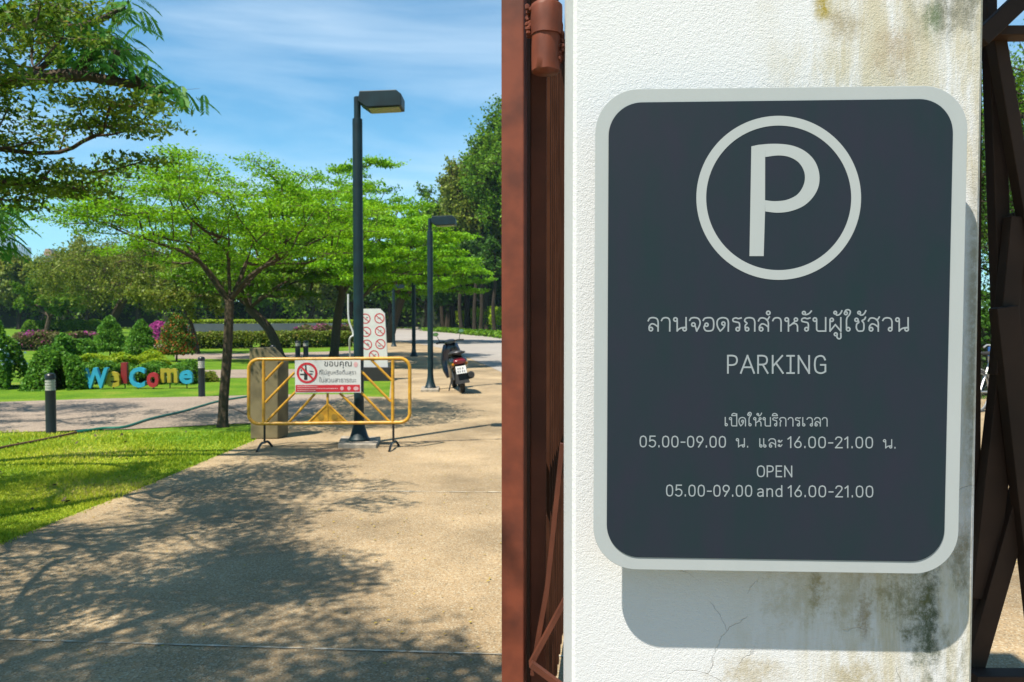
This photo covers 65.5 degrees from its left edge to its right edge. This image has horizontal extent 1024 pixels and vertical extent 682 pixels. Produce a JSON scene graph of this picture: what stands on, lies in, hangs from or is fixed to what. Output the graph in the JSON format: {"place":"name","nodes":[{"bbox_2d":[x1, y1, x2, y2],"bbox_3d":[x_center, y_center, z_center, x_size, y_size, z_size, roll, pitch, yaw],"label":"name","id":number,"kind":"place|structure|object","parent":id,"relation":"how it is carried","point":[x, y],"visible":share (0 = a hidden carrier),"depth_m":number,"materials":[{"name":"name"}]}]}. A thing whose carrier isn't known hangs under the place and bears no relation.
{"place":"outdoors","nodes":[
{"label":"outdoors","id":0,"kind":"place"},
{"bbox_2d":[0,219,14,251],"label":"tower block","id":1,"kind":"structure","parent":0,"point":[8,236],"depth_m":2288.20,"materials":[{"name":"white glass"}]},
{"bbox_2d":[4,245,30,257],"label":"tower block","id":2,"kind":"structure","parent":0,"point":[20,247],"depth_m":2086.08,"materials":[{"name":"white glass"}]},
{"bbox_2d":[43,249,55,258],"bbox_3d":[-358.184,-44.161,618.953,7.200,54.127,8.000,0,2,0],"label":"distant house","id":3,"kind":"structure","parent":0,"point":[48,251],"depth_m":614.66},
{"bbox_2d":[0,429,255,543],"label":"grass","id":4,"kind":"structure","parent":0,"point":[80,496],"depth_m":7.84,"materials":[{"name":"green plant"}]},
{"bbox_2d":[0,394,353,431],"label":"path","id":5,"kind":"structure","parent":0,"point":[72,414],"depth_m":12.57,"materials":[{"name":"grey concrete"}]},
{"bbox_2d":[77,396,246,432],"bbox_3d":[-5.144,1.097,12.626,0.354,0.038,4.898,0,2,7],"label":"garden hose","id":6,"kind":"object","parent":5,"relation":"on","point":[135,423],"visible":0.91,"depth_m":11.55,"materials":[{"name":"green rubber"}]},
{"bbox_2d":[0,327,390,535],"bbox_3d":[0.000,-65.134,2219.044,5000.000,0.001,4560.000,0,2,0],"label":"ground","id":7,"kind":"structure","parent":0,"point":[238,386],"depth_m":15.64,"materials":[{"name":"green plant"}]},
{"bbox_2d":[0,320,27,389],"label":"hedge","id":8,"kind":"object","parent":7,"relation":"on","point":[11,355],"visible":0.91,"depth_m":16.85,"materials":[{"name":"green plant"}]},
{"bbox_2d":[0,252,38,328],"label":"tree","id":9,"kind":"object","parent":7,"relation":"on","point":[15,272],"visible":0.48,"depth_m":95.54,"materials":[{"name":"green plant"}]},
{"bbox_2d":[0,173,54,237],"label":"tree","id":10,"kind":"object","parent":7,"relation":"on","point":[15,229],"visible":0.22,"depth_m":11.91,"materials":[{"name":"green plant"}]},
{"bbox_2d":[25,261,51,319],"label":"tree","id":11,"kind":"object","parent":7,"relation":"on","point":[43,315],"visible":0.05,"depth_m":91.05,"materials":[{"name":"green plant"}]},
{"bbox_2d":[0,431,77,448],"bbox_3d":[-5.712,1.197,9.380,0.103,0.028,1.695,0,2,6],"label":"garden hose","id":12,"kind":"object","parent":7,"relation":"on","point":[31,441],"visible":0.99,"depth_m":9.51,"materials":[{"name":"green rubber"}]},
{"bbox_2d":[9,277,86,330],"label":"tree","id":13,"kind":"object","parent":7,"relation":"on","point":[56,309],"visible":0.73,"depth_m":69.42,"materials":[{"name":"green plant"}]},
{"bbox_2d":[44,373,56,433],"bbox_3d":[-5.936,0.803,10.244,0.128,0.780,0.128,0,2,0],"label":"bollard","id":14,"kind":"object","parent":7,"relation":"on","point":[50,406],"visible":1,"depth_m":10.20,"materials":[{"name":"black metal"}]},
{"bbox_2d":[17,342,90,391],"bbox_3d":[-9.397,0.524,16.642,1.318,1.025,1.271,0,2,0],"label":"shrub","id":15,"kind":"object","parent":7,"relation":"on","point":[63,365],"visible":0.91,"depth_m":16.39,"materials":[{"name":"green plant"}]},
{"bbox_2d":[20,318,101,331],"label":"hedge","id":16,"kind":"object","parent":7,"relation":"on","point":[64,325],"visible":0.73,"depth_m":70.97,"materials":[{"name":"green plant"}]},
{"bbox_2d":[11,329,111,350],"bbox_3d":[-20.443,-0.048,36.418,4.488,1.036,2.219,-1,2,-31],"label":"hedge","id":17,"kind":"object","parent":7,"relation":"on","point":[32,340],"visible":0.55,"depth_m":35.36,"materials":[{"name":"green plant"}]},
{"bbox_2d":[51,332,97,355],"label":"shrub","id":18,"kind":"object","parent":7,"relation":"on","point":[78,346],"visible":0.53,"depth_m":24.84,"materials":[{"name":"green plant"}]},
{"bbox_2d":[39,255,117,331],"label":"tree","id":19,"kind":"object","parent":7,"relation":"on","point":[68,309],"visible":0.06,"depth_m":72.97,"materials":[{"name":"green plant"}]},
{"bbox_2d":[53,230,129,319],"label":"tree","id":20,"kind":"object","parent":7,"relation":"on","point":[87,315],"visible":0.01,"depth_m":102.64,"materials":[{"name":"green plant"}]},
{"bbox_2d":[85,367,109,387],"bbox_3d":[-8.630,0.764,16.519,0.530,0.427,0.080,0,2,0],"label":"standing letter","id":21,"kind":"object","parent":7,"relation":"on","point":[94,375],"visible":1,"depth_m":16.48,"materials":[{"name":"blue plastic"}]},
{"bbox_2d":[0,0,197,220],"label":"tree","id":22,"kind":"object","parent":7,"relation":"on","point":[118,110],"visible":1,"depth_m":6.06,"materials":[{"name":"green plant"}]},
{"bbox_2d":[0,0,220,264],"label":"tree","id":23,"kind":"object","parent":7,"relation":"on","point":[81,67],"visible":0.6,"depth_m":7.01,"materials":[{"name":"green plant"}]},
{"bbox_2d":[93,315,127,355],"bbox_3d":[-15.043,-0.193,29.764,1.316,1.602,1.400,-1,2,-29],"label":"shrub","id":24,"kind":"object","parent":7,"relation":"on","point":[109,331],"visible":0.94,"depth_m":29.51,"materials":[{"name":"green plant"}]},
{"bbox_2d":[0,430,220,509],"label":"fallen leaves","id":25,"kind":"object","parent":7,"relation":"on","point":[64,498],"visible":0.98,"depth_m":8.32,"materials":[{"name":"brown plant"}]},
{"bbox_2d":[106,371,120,388],"bbox_3d":[-8.325,0.818,16.619,0.300,0.367,0.080,0,2,0],"label":"standing letter","id":26,"kind":"object","parent":7,"relation":"on","point":[114,381],"visible":1,"depth_m":16.58,"materials":[{"name":"yellow paint"}]},
{"bbox_2d":[121,362,128,387],"bbox_3d":[-8.130,0.724,16.716,0.123,0.549,0.080,0,2,0],"label":"standing letter","id":27,"kind":"object","parent":7,"relation":"on","point":[124,373],"visible":1,"depth_m":16.68,"materials":[{"name":"red paint"}]},
{"bbox_2d":[80,348,171,365],"bbox_3d":[-11.095,0.546,22.197,3.052,0.669,1.289,-1,2,-26],"label":"hedge","id":28,"kind":"object","parent":7,"relation":"on","point":[148,355],"visible":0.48,"depth_m":22.25,"materials":[{"name":"green plant"}]},
{"bbox_2d":[24,226,233,320],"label":"tree","id":29,"kind":"object","parent":7,"relation":"on","point":[101,280],"visible":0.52,"depth_m":55.34,"materials":[{"name":"green plant"}]},
{"bbox_2d":[78,358,197,384],"bbox_3d":[-8.540,0.689,18.051,2.914,0.606,1.257,0,2,0],"label":"hedge","id":30,"kind":"object","parent":7,"relation":"on","point":[191,365],"visible":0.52,"depth_m":17.70,"materials":[{"name":"green plant"}]},
{"bbox_2d":[129,367,146,388],"bbox_3d":[-7.811,0.773,16.618,0.327,0.456,0.080,0,2,0],"label":"standing letter","id":31,"kind":"object","parent":7,"relation":"on","point":[133,381],"visible":1,"depth_m":16.58,"materials":[{"name":"blue paint"}]},
{"bbox_2d":[106,248,172,322],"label":"tree","id":32,"kind":"object","parent":7,"relation":"on","point":[137,310],"visible":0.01,"depth_m":96.78,"materials":[{"name":"green plant"}]},
{"bbox_2d":[123,318,159,355],"bbox_3d":[-12.747,-0.061,27.413,1.142,1.478,1.076,0,2,-7],"label":"shrub","id":33,"kind":"object","parent":7,"relation":"on","point":[140,339],"visible":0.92,"depth_m":27.20,"materials":[{"name":"green plant"}]},
{"bbox_2d":[147,372,159,388],"bbox_3d":[-7.486,0.827,16.620,0.245,0.349,0.080,0,2,0],"label":"standing letter","id":34,"kind":"object","parent":7,"relation":"on","point":[150,383],"visible":1,"depth_m":16.58,"materials":[{"name":"paint"}]},
{"bbox_2d":[149,320,169,339],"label":"flower bush","id":35,"kind":"object","parent":7,"relation":"on","point":[156,327],"visible":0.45,"depth_m":52.14,"materials":[{"name":"pink plant"}]},
{"bbox_2d":[160,368,178,387],"bbox_3d":[-7.188,0.785,16.718,0.354,0.426,0.080,0,2,0],"label":"standing letter","id":36,"kind":"object","parent":7,"relation":"on","point":[168,371],"visible":1,"depth_m":16.68,"materials":[{"name":"yellow paint"}]},
{"bbox_2d":[146,260,199,318],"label":"tree","id":37,"kind":"object","parent":7,"relation":"on","point":[193,302],"visible":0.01,"depth_m":90.78,"materials":[{"name":"green plant"}]},
{"bbox_2d":[154,312,199,361],"bbox_3d":[-11.329,-0.149,26.897,1.315,1.684,1.344,0,2,0],"label":"shrub","id":38,"kind":"object","parent":7,"relation":"on","point":[177,324],"visible":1,"depth_m":26.64,"materials":[{"name":"green plant"}]},
{"bbox_2d":[124,259,235,353],"bbox_3d":[-13.435,-1.425,32.388,4.187,4.048,4.043,2,2,43],"label":"tree","id":39,"kind":"object","parent":7,"relation":"on","point":[173,296],"visible":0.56,"depth_m":31.64,"materials":[{"name":"green plant"}]},
{"bbox_2d":[179,370,193,387],"bbox_3d":[-6.834,0.805,16.719,0.273,0.387,0.080,0,2,0],"label":"standing letter","id":40,"kind":"object","parent":7,"relation":"on","point":[183,377],"visible":1,"depth_m":16.68,"materials":[{"name":"blue paint"}]},
{"bbox_2d":[198,356,204,396],"bbox_3d":[-5.833,0.671,14.960,0.128,0.760,0.128,0,2,0],"label":"bollard","id":41,"kind":"object","parent":7,"relation":"on","point":[201,377],"visible":1,"depth_m":14.91,"materials":[{"name":"black metal"}]},
{"bbox_2d":[195,370,219,382],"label":"ground cover","id":42,"kind":"object","parent":7,"relation":"on","point":[211,376],"visible":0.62,"depth_m":18.41,"materials":[{"name":"green plant"}]},
{"bbox_2d":[20,142,406,427],"bbox_3d":[-3.946,-0.692,11.157,5.048,3.779,4.796,0,2,0],"label":"tree","id":43,"kind":"object","parent":7,"relation":"on","point":[264,223],"visible":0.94,"depth_m":10.52,"materials":[{"name":"green plant"}]},
{"bbox_2d":[194,242,256,314],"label":"tree","id":44,"kind":"object","parent":7,"relation":"on","point":[198,305],"visible":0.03,"depth_m":102.68,"materials":[{"name":"green plant"}]},
{"bbox_2d":[0,294,477,328],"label":"undergrowth","id":45,"kind":"object","parent":7,"relation":"on","point":[126,318],"visible":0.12,"depth_m":106.68,"materials":[{"name":"green plant"}]},
{"bbox_2d":[152,216,346,356],"bbox_3d":[-8.801,-1.735,27.395,6.806,5.056,6.888,0,2,0],"label":"tree","id":46,"kind":"object","parent":7,"relation":"on","point":[202,281],"visible":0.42,"depth_m":26.52,"materials":[{"name":"green plant"}]},
{"bbox_2d":[235,258,292,318],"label":"tree","id":47,"kind":"object","parent":7,"relation":"on","point":[269,301],"visible":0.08,"depth_m":96.03,"materials":[{"name":"green plant"}]},
{"bbox_2d":[185,323,346,332],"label":"retaining wall","id":48,"kind":"structure","parent":7,"relation":"on","point":[243,327],"depth_m":73.61,"materials":[{"name":"grey concrete"}]},
{"bbox_2d":[193,319,353,324],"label":"hedge","id":49,"kind":"object","parent":48,"relation":"on","point":[221,321],"visible":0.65,"depth_m":74.33,"materials":[{"name":"green plant"}]},
{"bbox_2d":[189,329,353,348],"bbox_3d":[-11.566,-0.092,38.860,8.090,0.978,2.015,-1,2,-21],"label":"hedge","id":50,"kind":"object","parent":7,"relation":"on","point":[209,339],"visible":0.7,"depth_m":38.17,"materials":[{"name":"green plant"}]},
{"bbox_2d":[295,341,299,356],"bbox_3d":[-7.607,0.322,28.266,0.185,0.660,0.185,0,2,0],"label":"bollard","id":51,"kind":"object","parent":7,"relation":"on","point":[297,348],"visible":0.91,"depth_m":28.19,"materials":[{"name":"black metal"}]},
{"bbox_2d":[303,341,308,356],"bbox_3d":[-7.319,0.322,28.266,0.185,0.660,0.185,0,2,0],"label":"bollard","id":52,"kind":"object","parent":7,"relation":"on","point":[305,349],"visible":0.91,"depth_m":28.19,"materials":[{"name":"black metal"}]},
{"bbox_2d":[281,259,348,318],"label":"tree","id":53,"kind":"object","parent":7,"relation":"on","point":[328,292],"visible":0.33,"depth_m":90.33,"materials":[{"name":"green plant"}]},
{"bbox_2d":[291,322,353,342],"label":"flower bed","id":54,"kind":"object","parent":7,"relation":"on","point":[322,327],"visible":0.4,"depth_m":46.13,"materials":[{"name":"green plant"}]},
{"bbox_2d":[250,154,445,356],"bbox_3d":[-5.947,-2.995,28.448,7.140,7.421,7.214,0,2,0],"label":"tree","id":55,"kind":"object","parent":7,"relation":"on","point":[347,168],"visible":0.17,"depth_m":28.33,"materials":[{"name":"green plant"}]},
{"bbox_2d":[345,285,371,324],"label":"tree","id":56,"kind":"object","parent":7,"relation":"on","point":[350,291],"visible":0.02,"depth_m":102.06,"materials":[{"name":"green plant"}]},
{"bbox_2d":[363,309,390,380],"bbox_3d":[-3.259,0.090,18.814,0.837,1.710,0.350,0,2,0],"label":"rules sign","id":57,"kind":"object","parent":7,"relation":"on","point":[375,340],"visible":0.69,"depth_m":18.75,"materials":[{"name":"white metal"}]},
{"bbox_2d":[281,253,501,327],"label":"undergrowth","id":58,"kind":"object","parent":7,"relation":"on","point":[436,316],"visible":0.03,"depth_m":102.23,"materials":[{"name":"green plant"}]},
{"bbox_2d":[304,199,481,296],"bbox_3d":[-3.482,-1.661,23.717,5.169,4.997,5.050,0,2,0],"label":"tree","id":59,"kind":"object","parent":7,"relation":"on","point":[387,273],"visible":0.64,"depth_m":22.88,"materials":[{"name":"green plant"}]},
{"bbox_2d":[363,284,422,328],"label":"tree","id":60,"kind":"object","parent":7,"relation":"on","point":[381,298],"visible":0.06,"depth_m":95.87,"materials":[{"name":"green plant"}]},
{"bbox_2d":[345,241,497,342],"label":"tree","id":61,"kind":"object","parent":7,"relation":"on","point":[402,295],"visible":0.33,"depth_m":46.14,"materials":[{"name":"green plant"}]},
{"bbox_2d":[390,274,462,326],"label":"tree","id":62,"kind":"object","parent":7,"relation":"on","point":[441,299],"visible":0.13,"depth_m":90.79,"materials":[{"name":"green plant"}]},
{"bbox_2d":[402,202,450,326],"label":"tree","id":63,"kind":"object","parent":7,"relation":"on","point":[448,319],"depth_m":99.56,"materials":[{"name":"green plant"}]},
{"bbox_2d":[440,306,444,326],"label":"tree","id":64,"kind":"object","parent":7,"relation":"on","point":[442,322],"depth_m":99.63,"materials":[{"name":"brown plant"}]},
{"bbox_2d":[413,160,491,327],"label":"tree","id":65,"kind":"object","parent":7,"relation":"on","point":[425,195],"visible":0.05,"depth_m":91.12,"materials":[{"name":"green plant"}]},
{"bbox_2d":[451,296,455,327],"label":"tree","id":66,"kind":"object","parent":7,"relation":"on","point":[453,316],"depth_m":93.02,"materials":[{"name":"brown plant"}]},
{"bbox_2d":[446,241,463,327],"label":"tree","id":67,"kind":"object","parent":7,"relation":"on","point":[460,310],"visible":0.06,"depth_m":87.17,"materials":[{"name":"green plant"}]},
{"bbox_2d":[420,326,501,338],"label":"hedge","id":68,"kind":"object","parent":7,"relation":"on","point":[485,333],"depth_m":67.95,"materials":[{"name":"green plant"}]},
{"bbox_2d":[432,144,501,329],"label":"tree","id":69,"kind":"object","parent":7,"relation":"on","point":[462,212],"visible":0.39,"depth_m":85.08,"materials":[{"name":"green plant"}]},
{"bbox_2d":[452,93,501,232],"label":"tree","id":70,"kind":"object","parent":7,"relation":"on","point":[480,182],"visible":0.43,"depth_m":79.60,"materials":[{"name":"green plant"}]},
{"bbox_2d":[458,226,495,328],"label":"tree","id":71,"kind":"object","parent":7,"relation":"on","point":[464,245],"visible":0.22,"depth_m":84.01,"materials":[{"name":"green plant"}]},
{"bbox_2d":[455,306,501,330],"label":"hedge","id":72,"kind":"object","parent":7,"relation":"on","point":[498,314],"visible":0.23,"depth_m":86.56,"materials":[{"name":"green plant"}]},
{"bbox_2d":[466,239,499,328],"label":"tree","id":73,"kind":"object","parent":7,"relation":"on","point":[474,245],"visible":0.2,"depth_m":79.69,"materials":[{"name":"green plant"}]},
{"bbox_2d":[466,228,501,258],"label":"tree","id":74,"kind":"object","parent":7,"relation":"on","point":[497,241],"visible":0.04,"depth_m":93.06,"materials":[{"name":"green plant"}]},
{"bbox_2d":[477,234,501,330],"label":"tree","id":75,"kind":"object","parent":7,"relation":"on","point":[492,247],"visible":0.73,"depth_m":73.13,"materials":[{"name":"green plant"}]},
{"bbox_2d":[480,108,501,233],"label":"tree","id":76,"kind":"object","parent":7,"relation":"on","point":[496,161],"visible":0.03,"depth_m":74.50,"materials":[{"name":"green plant"}]},
{"bbox_2d":[981,283,990,398],"bbox_3d":[10.351,-0.294,15.284,6.482,2.794,1.800,0,2,0],"label":"hedge","id":77,"kind":"object","parent":7,"relation":"on","point":[985,327],"visible":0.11,"depth_m":14.93,"materials":[{"name":"green plant"}]},
{"bbox_2d":[981,107,1023,297],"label":"tree","id":78,"kind":"object","parent":7,"relation":"on","point":[984,248],"visible":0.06,"depth_m":15.99,"materials":[{"name":"green plant"}]},
{"bbox_2d":[981,19,1023,275],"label":"tree","id":79,"kind":"object","parent":7,"relation":"on","point":[1019,82],"visible":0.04,"depth_m":18.70,"materials":[{"name":"green plant"}]},
{"bbox_2d":[205,369,294,377],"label":"path","id":80,"kind":"structure","parent":0,"point":[238,373],"depth_m":21.07,"materials":[{"name":"grey concrete"}]},
{"bbox_2d":[347,294,353,356],"bbox_3d":[-4.152,-0.143,20.389,0.164,2.093,0.962,0,2,-15],"label":"bent pipe","id":81,"kind":"object","parent":80,"relation":"on","point":[349,324],"visible":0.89,"depth_m":19.98,"materials":[{"name":"white metal"}]},
{"bbox_2d":[175,351,353,358],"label":"path","id":82,"kind":"structure","parent":0,"point":[247,355],"depth_m":30.94,"materials":[{"name":"grey concrete"}]},
{"bbox_2d":[395,328,501,371],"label":"road","id":83,"kind":"structure","parent":0,"point":[487,351],"depth_m":44.88,"materials":[{"name":"concrete"}]},
{"bbox_2d":[6,416,1016,678],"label":"fallen leaves","id":84,"kind":"object","parent":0,"point":[292,512],"visible":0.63,"depth_m":5.46,"materials":[{"name":"brown plant"}]},
{"bbox_2d":[0,341,1023,681],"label":"paving","id":85,"kind":"structure","parent":0,"point":[306,573],"depth_m":4.77,"materials":[{"name":"beige concrete"}]},
{"bbox_2d":[249,347,288,438],"bbox_3d":[-3.001,0.638,9.854,0.418,1.127,0.220,0,2,0],"label":"concrete pillar","id":86,"kind":"object","parent":85,"relation":"on","point":[275,381],"visible":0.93,"depth_m":9.75,"materials":[{"name":"weathered concrete"}]},
{"bbox_2d":[0,638,562,656],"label":"paving joint","id":87,"kind":"object","parent":85,"relation":"on","point":[260,646],"visible":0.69,"depth_m":3.60,"materials":[{"name":"grey concrete"}]},
{"bbox_2d":[247,357,411,451],"bbox_3d":[-2.083,0.705,9.009,1.878,1.052,0.425,0,2,0],"label":"crowd barrier","id":88,"kind":"object","parent":85,"relation":"on","point":[327,413],"visible":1,"depth_m":9.06,"materials":[{"name":"yellow metal"}]},
{"bbox_2d":[295,360,360,392],"bbox_3d":[-2.089,0.404,9.037,0.748,0.376,0.009,0,2,0],"label":"notice board","id":89,"kind":"object","parent":88,"relation":"attached to","point":[327,376],"visible":1,"depth_m":9.04,"materials":[{"name":"white paint"}]},
{"bbox_2d":[338,436,380,447],"bbox_3d":[-1.814,1.193,9.390,0.538,0.052,0.660,0,2,0],"label":"lamp footing","id":90,"kind":"object","parent":85,"relation":"on","point":[345,442],"visible":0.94,"depth_m":9.12,"materials":[{"name":"concrete"}]},
{"bbox_2d":[349,90,404,441],"bbox_3d":[-1.593,-0.857,9.302,0.657,4.044,0.300,0,2,0],"label":"street lamp","id":91,"kind":"object","parent":90,"relation":"on","point":[380,101],"visible":0.99,"depth_m":9.24,"materials":[{"name":"black metal"}]},
{"bbox_2d":[289,439,480,445],"bbox_3d":[-0.797,1.201,9.605,3.820,0.001,0.035,0,2,-12],"label":"paving joint","id":92,"kind":"object","parent":85,"relation":"on","point":[390,442],"visible":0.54,"depth_m":9.46,"materials":[{"name":"grey concrete"}]},
{"bbox_2d":[391,285,404,346],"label":"street lamp","id":93,"kind":"object","parent":85,"relation":"on","point":[393,315],"visible":0.81,"depth_m":40.45,"materials":[{"name":"grey metal"}]},
{"bbox_2d":[410,274,421,355],"bbox_3d":[-3.560,-0.987,30.379,0.702,3.150,0.322,0,2,0],"label":"street lamp","id":94,"kind":"object","parent":85,"relation":"on","point":[413,353],"visible":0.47,"depth_m":30.33,"materials":[{"name":"black metal"}]},
{"bbox_2d":[335,490,497,491],"bbox_3d":[0.321,1.286,6.780,3.688,0.001,0.028,0,2,2],"label":"paving joint","id":95,"kind":"object","parent":85,"relation":"on","point":[446,491],"visible":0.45,"depth_m":6.80,"materials":[{"name":"grey concrete"}]},
{"bbox_2d":[421,386,438,391],"bbox_3d":[-1.685,0.985,16.335,0.376,0.050,0.886,0,2,-4],"label":"lamp footing","id":96,"kind":"object","parent":85,"relation":"on","point":[423,389],"visible":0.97,"depth_m":15.95,"materials":[{"name":"concrete"}]},
{"bbox_2d":[424,215,456,387],"bbox_3d":[-1.472,-0.790,16.319,0.657,3.519,0.300,0,2,0],"label":"street lamp","id":97,"kind":"object","parent":96,"relation":"on","point":[444,221],"visible":1,"depth_m":16.27,"materials":[{"name":"grey metal"}]},
{"bbox_2d":[433,329,474,392],"bbox_3d":[-1.173,0.406,16.263,0.664,1.224,1.881,-8,3,-11],"label":"parked scooter","id":98,"kind":"object","parent":85,"relation":"on","point":[454,362],"visible":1,"depth_m":15.69,"materials":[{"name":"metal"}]},
{"bbox_2d":[563,0,982,681],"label":"gate pillar","id":99,"kind":"structure","parent":85,"relation":"on","point":[623,624],"depth_m":1.32,"materials":[{"name":"white paint"}]},
{"bbox_2d":[501,0,564,681],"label":"gate leaf","id":100,"kind":"object","parent":99,"relation":"attached to","point":[533,78],"visible":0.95,"depth_m":1.95,"materials":[{"name":"red metal"}]},
{"bbox_2d":[593,86,966,573],"bbox_3d":[0.419,-0.015,1.285,0.575,0.763,0.068,0,2,2],"label":"parking sign","id":101,"kind":"object","parent":99,"relation":"attached to","point":[778,304],"visible":1,"depth_m":1.25,"materials":[{"name":"grey metal"}]},
{"bbox_2d":[981,344,989,411],"bbox_3d":[7.755,0.590,12.777,1.668,1.050,0.585,-1,2,-35],"label":"motorcycle","id":102,"kind":"object","parent":85,"relation":"on","point":[985,375],"visible":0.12,"depth_m":12.56,"materials":[{"name":"silver metal"}]},
{"bbox_2d":[971,0,1023,681],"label":"lattice gate","id":103,"kind":"structure","parent":85,"relation":"on","point":[998,540],"depth_m":1.92,"materials":[{"name":"brown metal"}]},
{"bbox_2d":[0,0,1023,309],"label":"sky","id":104,"kind":"structure","parent":0,"point":[283,78],"materials":[{"name":"blue"}]}
]}

